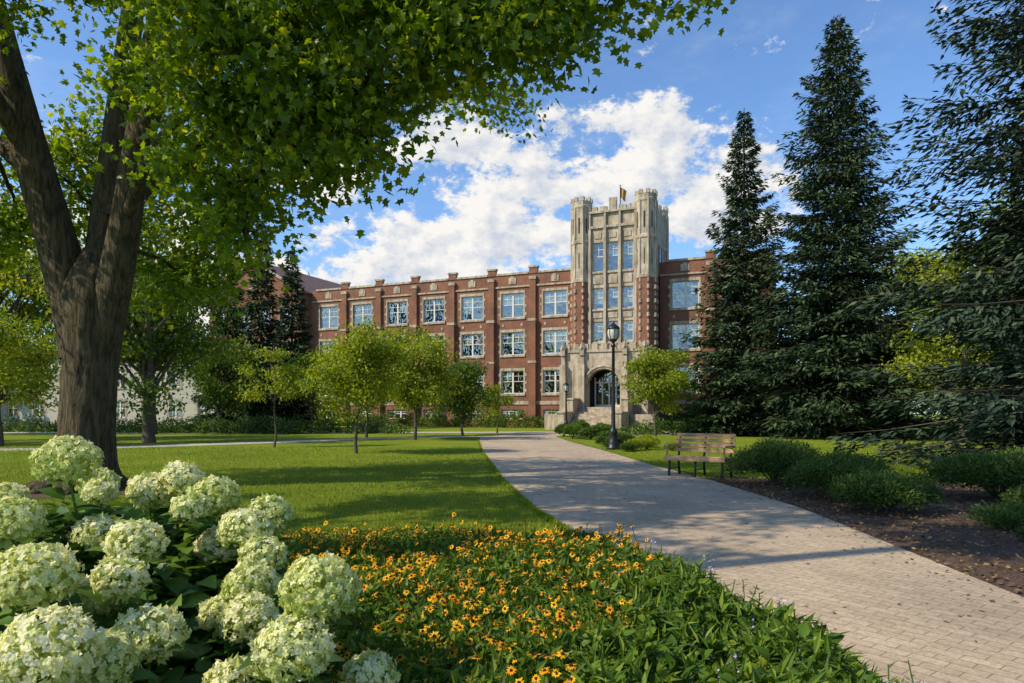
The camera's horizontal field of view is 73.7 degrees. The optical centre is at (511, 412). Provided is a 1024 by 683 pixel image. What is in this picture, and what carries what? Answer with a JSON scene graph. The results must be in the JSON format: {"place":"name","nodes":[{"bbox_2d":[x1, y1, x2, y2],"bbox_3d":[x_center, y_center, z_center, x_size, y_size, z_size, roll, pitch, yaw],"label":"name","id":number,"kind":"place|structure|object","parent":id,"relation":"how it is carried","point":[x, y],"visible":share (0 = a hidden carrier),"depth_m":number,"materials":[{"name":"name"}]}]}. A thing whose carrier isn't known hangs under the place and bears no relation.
{"place":"outdoors","nodes":[
{"label":"outdoors","id":0,"kind":"place"},
{"bbox_2d":[0,436,481,450],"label":"side path","id":1,"kind":"structure","parent":0,"point":[260,442],"depth_m":38.07,"materials":[{"name":"concrete"}]},
{"bbox_2d":[3,432,679,432],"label":"side path","id":2,"kind":"structure","parent":0,"point":[342,432],"depth_m":56.91,"materials":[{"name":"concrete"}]},
{"bbox_2d":[0,414,1019,595],"bbox_3d":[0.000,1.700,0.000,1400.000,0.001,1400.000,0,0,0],"label":"ground","id":3,"kind":"structure","parent":0,"point":[22,440],"depth_m":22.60,"materials":[{"name":"green plant"}]},
{"bbox_2d":[0,229,49,393],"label":"deciduous tree","id":4,"kind":"object","parent":3,"relation":"on","point":[10,292],"visible":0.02,"depth_m":56.98,"materials":[{"name":"green plant"}]},
{"bbox_2d":[0,310,60,445],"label":"deciduous tree","id":5,"kind":"object","parent":3,"relation":"on","point":[12,366],"visible":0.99,"depth_m":33.81,"materials":[{"name":"green plant"}]},
{"bbox_2d":[0,187,79,414],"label":"deciduous tree","id":6,"kind":"object","parent":3,"relation":"on","point":[17,284],"visible":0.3,"depth_m":40.96,"materials":[{"name":"green plant"}]},
{"bbox_2d":[6,482,141,498],"bbox_3d":[-9.400,1.682,15.066,3.809,0.024,3.527,0,0,0],"label":"tree mulch ring","id":7,"kind":"object","parent":3,"relation":"on","point":[122,490],"visible":0.07,"depth_m":13.83,"materials":[{"name":"soil"}]},
{"bbox_2d":[10,371,208,416],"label":"interior","id":8,"kind":"object","parent":3,"relation":"on","point":[123,410],"depth_m":92.72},
{"bbox_2d":[0,359,263,424],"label":"building","id":9,"kind":"structure","parent":3,"relation":"on","point":[51,416],"depth_m":90.36,"materials":[{"name":"concrete"}]},
{"bbox_2d":[8,369,204,416],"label":"window frames","id":10,"kind":"structure","parent":9,"relation":"attached to","point":[120,408],"depth_m":90.76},
{"bbox_2d":[11,372,205,412],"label":"window blinds","id":11,"kind":"object","parent":10,"relation":"attached to","point":[118,406],"depth_m":90.94,"materials":[{"name":"white fabric"}]},
{"bbox_2d":[5,367,211,418],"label":"stone trim","id":12,"kind":"structure","parent":9,"relation":"attached to","point":[174,399],"depth_m":90.45,"materials":[{"name":"stone"}]},
{"bbox_2d":[24,216,257,442],"bbox_3d":[-20.904,-4.920,37.783,10.876,13.401,11.374,0,0,0],"label":"deciduous tree","id":13,"kind":"object","parent":3,"relation":"on","point":[141,341],"visible":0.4,"depth_m":37.98,"materials":[{"name":"green plant"}]},
{"bbox_2d":[132,206,229,434],"bbox_3d":[-27.428,-6.995,51.977,11.445,17.524,11.960,0,0,-20],"label":"deciduous tree","id":14,"kind":"object","parent":3,"relation":"on","point":[195,363],"visible":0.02,"depth_m":51.91,"materials":[{"name":"green plant"}]},
{"bbox_2d":[2,413,411,433],"bbox_3d":[-26.944,0.936,57.205,38.709,2.090,7.686,0,0,6],"label":"hedge","id":15,"kind":"object","parent":3,"relation":"on","point":[260,424],"visible":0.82,"depth_m":55.37,"materials":[{"name":"green plant"}]},
{"bbox_2d":[160,334,266,419],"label":"deciduous tree","id":16,"kind":"object","parent":3,"relation":"on","point":[215,378],"visible":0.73,"depth_m":61.11,"materials":[{"name":"green plant"}]},
{"bbox_2d":[191,245,259,424],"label":"spruce tree","id":17,"kind":"object","parent":3,"relation":"on","point":[207,407],"visible":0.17,"depth_m":71.25,"materials":[{"name":"green plant"}]},
{"bbox_2d":[234,219,287,425],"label":"spruce tree","id":18,"kind":"object","parent":3,"relation":"on","point":[263,330],"visible":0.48,"depth_m":68.31,"materials":[{"name":"green plant"}]},
{"bbox_2d":[231,345,302,446],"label":"young tree","id":19,"kind":"object","parent":3,"relation":"on","point":[284,383],"visible":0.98,"depth_m":32.71,"materials":[{"name":"green plant"}]},
{"bbox_2d":[262,250,320,429],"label":"spruce tree","id":20,"kind":"object","parent":3,"relation":"on","point":[294,346],"visible":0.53,"depth_m":66.47,"materials":[{"name":"green plant"}]},
{"bbox_2d":[270,341,356,430],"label":"deciduous tree","id":21,"kind":"object","parent":3,"relation":"on","point":[310,402],"visible":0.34,"depth_m":57.22,"materials":[{"name":"green plant"}]},
{"bbox_2d":[286,310,417,453],"bbox_3d":[-6.529,-1.089,28.262,5.636,5.705,5.053,0,0,0],"label":"young tree","id":22,"kind":"object","parent":3,"relation":"on","point":[358,366],"visible":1,"depth_m":27.22,"materials":[{"name":"green plant"}]},
{"bbox_2d":[320,341,397,436],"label":"young tree","id":23,"kind":"object","parent":3,"relation":"on","point":[366,426],"visible":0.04,"depth_m":45.93,"materials":[{"name":"green plant"}]},
{"bbox_2d":[0,0,736,495],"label":"maple tree","id":24,"kind":"object","parent":3,"relation":"on","point":[298,102],"visible":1,"depth_m":11.25,"materials":[{"name":"green plant"}]},
{"bbox_2d":[170,554,603,682],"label":"flower bed soil","id":25,"kind":"structure","parent":3,"relation":"on","point":[442,631],"depth_m":5.28,"materials":[{"name":"brown soil"}]},
{"bbox_2d":[0,433,401,682],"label":"hydrangea bush","id":26,"kind":"object","parent":25,"relation":"on","point":[142,590],"visible":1,"depth_m":2.42,"materials":[{"name":"green plant"}]},
{"bbox_2d":[242,512,743,682],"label":"black eyed susan flowers","id":27,"kind":"object","parent":25,"relation":"on","point":[423,574],"visible":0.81,"depth_m":4.63,"materials":[{"name":"green plant"}]},
{"bbox_2d":[532,533,924,682],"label":"perennial border","id":28,"kind":"object","parent":25,"relation":"on","point":[746,642],"visible":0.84,"depth_m":3.56,"materials":[{"name":"green plant"}]},
{"bbox_2d":[373,323,467,439],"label":"young tree","id":29,"kind":"object","parent":3,"relation":"on","point":[418,383],"visible":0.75,"depth_m":41.16,"materials":[{"name":"green plant"}]},
{"bbox_2d":[431,354,505,434],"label":"young tree","id":30,"kind":"object","parent":3,"relation":"on","point":[469,374],"visible":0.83,"depth_m":49.23,"materials":[{"name":"green plant"}]},
{"bbox_2d":[208,407,773,428],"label":"hedge","id":31,"kind":"object","parent":3,"relation":"on","point":[489,420],"visible":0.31,"depth_m":77.12,"materials":[{"name":"green plant"}]},
{"bbox_2d":[210,244,775,426],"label":"walls","id":32,"kind":"structure","parent":3,"relation":"on","point":[533,346],"depth_m":77.78,"materials":[{"name":"red brick"}]},
{"bbox_2d":[239,265,341,294],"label":"roof","id":33,"kind":"structure","parent":32,"relation":"on","point":[312,284],"depth_m":95.43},
{"bbox_2d":[619,185,626,203],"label":"flagpole","id":34,"kind":"object","parent":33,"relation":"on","point":[623,192],"visible":0.81,"depth_m":73.22,"materials":[{"name":"metal"}]},
{"bbox_2d":[221,188,753,413],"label":"stone trim","id":35,"kind":"structure","parent":32,"relation":"attached to","point":[580,366],"depth_m":70.34,"materials":[{"name":"stone"}]},
{"bbox_2d":[223,240,751,419],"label":"window frames","id":36,"kind":"structure","parent":32,"relation":"attached to","point":[518,337],"depth_m":76.32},
{"bbox_2d":[242,241,749,415],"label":"window blinds","id":37,"kind":"object","parent":36,"relation":"attached to","point":[560,297],"depth_m":75.78,"materials":[{"name":"white fabric"}]},
{"bbox_2d":[241,210,749,417],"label":"interior","id":38,"kind":"object","parent":3,"relation":"on","point":[678,300],"visible":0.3,"depth_m":78.44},
{"bbox_2d":[1,331,992,420],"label":"distant trees","id":39,"kind":"object","parent":3,"relation":"on","point":[797,361],"depth_m":94.51,"materials":[{"name":"green plant"}]},
{"bbox_2d":[478,382,518,432],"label":"young tree","id":40,"kind":"object","parent":3,"relation":"on","point":[507,400],"visible":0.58,"depth_m":54.32,"materials":[{"name":"green plant"}]},
{"bbox_2d":[553,422,566,436],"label":"round shrub","id":41,"kind":"object","parent":3,"relation":"on","point":[559,428],"visible":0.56,"depth_m":47.18,"materials":[{"name":"green plant"}]},
{"bbox_2d":[562,424,583,438],"bbox_3d":[4.014,1.214,44.072,1.646,0.994,1.751,0,0,0],"label":"round shrub","id":42,"kind":"object","parent":3,"relation":"on","point":[573,429],"visible":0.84,"depth_m":43.63,"materials":[{"name":"green plant"}]},
{"bbox_2d":[570,419,589,427],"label":"round shrub","id":43,"kind":"object","parent":3,"relation":"on","point":[584,423],"visible":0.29,"depth_m":45.74,"materials":[{"name":"green plant"}]},
{"bbox_2d":[577,424,602,438],"bbox_3d":[4.946,1.214,42.407,1.869,0.998,1.276,0,0,-21],"label":"round shrub","id":44,"kind":"object","parent":3,"relation":"on","point":[591,432],"visible":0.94,"depth_m":42.05,"materials":[{"name":"green plant"}]},
{"bbox_2d":[544,398,658,430],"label":"entrance steps","id":45,"kind":"structure","parent":3,"relation":"on","point":[624,415],"depth_m":64.30,"materials":[{"name":"stone"}]},
{"bbox_2d":[595,433,608,444],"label":"perennial plant","id":46,"kind":"object","parent":3,"relation":"on","point":[599,440],"visible":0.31,"depth_m":33.40,"materials":[{"name":"green plant"}]},
{"bbox_2d":[595,430,609,438],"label":"round shrub","id":47,"kind":"object","parent":3,"relation":"on","point":[600,433],"visible":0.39,"depth_m":39.70,"materials":[{"name":"green plant"}]},
{"bbox_2d":[596,422,610,430],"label":"round shrub","id":48,"kind":"object","parent":3,"relation":"on","point":[606,427],"visible":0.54,"depth_m":49.54,"materials":[{"name":"green plant"}]},
{"bbox_2d":[606,321,619,449],"bbox_3d":[4.600,-1.240,31.000,0.621,5.880,0.621,0,0,0],"label":"street lamp","id":49,"kind":"object","parent":3,"relation":"on","point":[613,331],"visible":0.99,"depth_m":30.91,"materials":[{"name":"black metal"}]},
{"bbox_2d":[603,437,623,446],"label":"perennial plant","id":50,"kind":"object","parent":3,"relation":"on","point":[619,440],"visible":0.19,"depth_m":31.31,"materials":[{"name":"green plant"}]},
{"bbox_2d":[617,431,635,441],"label":"perennial plant","id":51,"kind":"object","parent":3,"relation":"on","point":[625,437],"visible":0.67,"depth_m":34.19,"materials":[{"name":"green plant"}]},
{"bbox_2d":[619,440,638,451],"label":"perennial plant","id":52,"kind":"object","parent":3,"relation":"on","point":[627,445],"visible":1,"depth_m":29.15,"materials":[{"name":"green plant"}]},
{"bbox_2d":[627,438,643,449],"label":"perennial plant","id":53,"kind":"object","parent":3,"relation":"on","point":[638,442],"visible":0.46,"depth_m":29.98,"materials":[{"name":"green plant"}]},
{"bbox_2d":[637,434,661,442],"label":"perennial plant","id":54,"kind":"object","parent":3,"relation":"on","point":[649,436],"visible":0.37,"depth_m":32.89,"materials":[{"name":"green plant"}]},
{"bbox_2d":[640,437,659,449],"bbox_3d":[5.954,1.401,30.792,1.287,0.627,1.257,0,0,-25],"label":"perennial plant","id":55,"kind":"object","parent":3,"relation":"on","point":[647,443],"visible":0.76,"depth_m":30.56,"materials":[{"name":"green plant"}]},
{"bbox_2d":[616,344,702,435],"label":"young tree","id":56,"kind":"object","parent":3,"relation":"on","point":[653,370],"visible":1,"depth_m":47.74,"materials":[{"name":"green plant"}]},
{"bbox_2d":[663,441,681,449],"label":"perennial plant","id":57,"kind":"object","parent":3,"relation":"on","point":[671,447],"visible":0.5,"depth_m":29.81,"materials":[{"name":"green plant"}]},
{"bbox_2d":[664,108,810,436],"bbox_3d":[16.836,-9.665,49.888,10.197,25.270,9.711,0,0,-43],"label":"spruce tree","id":58,"kind":"object","parent":3,"relation":"on","point":[723,374],"visible":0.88,"depth_m":49.02,"materials":[{"name":"green plant"}]},
{"bbox_2d":[496,443,1023,641],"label":"leaf litter","id":59,"kind":"object","parent":3,"relation":"on","point":[902,539],"visible":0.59,"depth_m":10.11,"materials":[{"name":"brown plant"}]},
{"bbox_2d":[616,414,998,436],"bbox_3d":[29.555,0.933,49.129,44.076,2.076,7.379,0,0,8],"label":"hedge","id":60,"kind":"object","parent":3,"relation":"on","point":[637,431],"visible":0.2,"depth_m":49.67,"materials":[{"name":"green plant"}]},
{"bbox_2d":[732,14,951,439],"bbox_3d":[21.110,-11.751,44.943,13.762,28.698,13.298,0,0,0],"label":"spruce tree","id":61,"kind":"object","parent":3,"relation":"on","point":[834,405],"visible":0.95,"depth_m":43.63,"materials":[{"name":"green plant"}]},
{"bbox_2d":[790,313,912,430],"bbox_3d":[26.494,-3.527,54.158,9.741,10.601,11.438,0,0,44],"label":"deciduous tree","id":62,"kind":"object","parent":3,"relation":"on","point":[875,355],"visible":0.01,"depth_m":53.57,"materials":[{"name":"green plant"}]},
{"bbox_2d":[705,478,1023,596],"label":"mulch bed","id":63,"kind":"object","parent":3,"relation":"on","point":[987,554],"visible":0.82,"depth_m":10.03,"materials":[{"name":"soil"}]},
{"bbox_2d":[721,435,824,484],"bbox_3d":[6.091,1.099,15.795,2.486,1.232,2.523,0,0,0],"label":"evergreen shrub","id":64,"kind":"object","parent":63,"relation":"on","point":[770,456],"visible":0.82,"depth_m":15.37,"materials":[{"name":"green plant"}]},
{"bbox_2d":[781,446,895,492],"bbox_3d":[6.410,1.191,13.390,2.099,1.047,2.298,0,0,0],"label":"evergreen shrub","id":65,"kind":"object","parent":63,"relation":"on","point":[822,470],"visible":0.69,"depth_m":13.02,"materials":[{"name":"green plant"}]},
{"bbox_2d":[824,466,945,511],"bbox_3d":[6.293,1.314,11.616,1.855,0.803,1.763,0,0,-43],"label":"evergreen shrub","id":66,"kind":"object","parent":63,"relation":"on","point":[882,491],"visible":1,"depth_m":11.25,"materials":[{"name":"green plant"}]},
{"bbox_2d":[920,445,1023,499],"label":"evergreen shrub","id":67,"kind":"object","parent":63,"relation":"on","point":[994,472],"visible":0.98,"depth_m":12.80,"materials":[{"name":"green plant"}]},
{"bbox_2d":[964,497,1023,531],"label":"evergreen shrub","id":68,"kind":"object","parent":63,"relation":"on","point":[1003,513],"visible":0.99,"depth_m":9.87,"materials":[{"name":"green plant"}]},
{"bbox_2d":[980,444,1023,457],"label":"evergreen shrub","id":69,"kind":"object","parent":63,"relation":"on","point":[1012,450],"visible":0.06,"depth_m":15.13,"materials":[{"name":"green plant"}]},
{"bbox_2d":[999,484,1023,504],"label":"evergreen shrub","id":70,"kind":"object","parent":63,"relation":"on","point":[1017,495],"visible":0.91,"depth_m":11.43,"materials":[{"name":"green plant"}]},
{"bbox_2d":[1013,519,1023,540],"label":"evergreen shrub","id":71,"kind":"object","parent":63,"relation":"on","point":[1020,530],"visible":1,"depth_m":8.92,"materials":[{"name":"green plant"}]},
{"bbox_2d":[805,236,1001,405],"bbox_3d":[33.916,-6.738,57.389,17.156,17.016,14.420,0,0,-15],"label":"deciduous tree","id":72,"kind":"object","parent":3,"relation":"on","point":[914,256],"visible":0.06,"depth_m":54.69,"materials":[{"name":"green plant"}]},
{"bbox_2d":[824,0,1023,474],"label":"spruce tree","id":73,"kind":"object","parent":3,"relation":"on","point":[1005,403],"visible":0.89,"depth_m":20.70,"materials":[{"name":"green plant"}]},
{"bbox_2d":[871,254,1020,441],"bbox_3d":[25.030,-3.670,37.948,7.996,10.872,9.214,0,0,-40],"label":"deciduous tree","id":74,"kind":"object","parent":3,"relation":"on","point":[928,353],"visible":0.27,"depth_m":38.53,"materials":[{"name":"green plant"}]},
{"bbox_2d":[904,183,1023,377],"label":"deciduous tree","id":75,"kind":"object","parent":3,"relation":"on","point":[982,206],"visible":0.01,"depth_m":47.04,"materials":[{"name":"green plant"}]},
{"bbox_2d":[966,176,1023,439],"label":"spruce tree","id":76,"kind":"object","parent":3,"relation":"on","point":[1004,336],"visible":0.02,"depth_m":39.24,"materials":[{"name":"green plant"}]},
{"bbox_2d":[0,0,1023,413],"label":"sky","id":77,"kind":"structure","parent":0,"point":[488,200],"materials":[{"name":"blue"}]},
{"bbox_2d":[480,432,1023,682],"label":"path","id":78,"kind":"structure","parent":0,"point":[913,628],"depth_m":7.87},
{"bbox_2d":[563,382,568,424],"bbox_3d":[4.600,-0.490,58.000,0.540,4.380,0.540,0,0,0],"label":"street lamp","id":79,"kind":"object","parent":78,"relation":"on","point":[566,386],"visible":0.84,"depth_m":57.93,"materials":[{"name":"black metal"}]},
{"bbox_2d":[664,432,735,478],"bbox_3d":[4.971,1.115,18.026,1.660,1.166,0.866,0,0,38],"label":"park bench","id":80,"kind":"object","parent":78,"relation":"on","point":[695,459],"visible":0.91,"depth_m":18.10,"materials":[{"name":"brown wood"}]},
{"bbox_2d":[566,434,950,437],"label":"side path","id":81,"kind":"structure","parent":0,"point":[745,435],"depth_m":47.45,"materials":[{"name":"concrete"}]}
]}

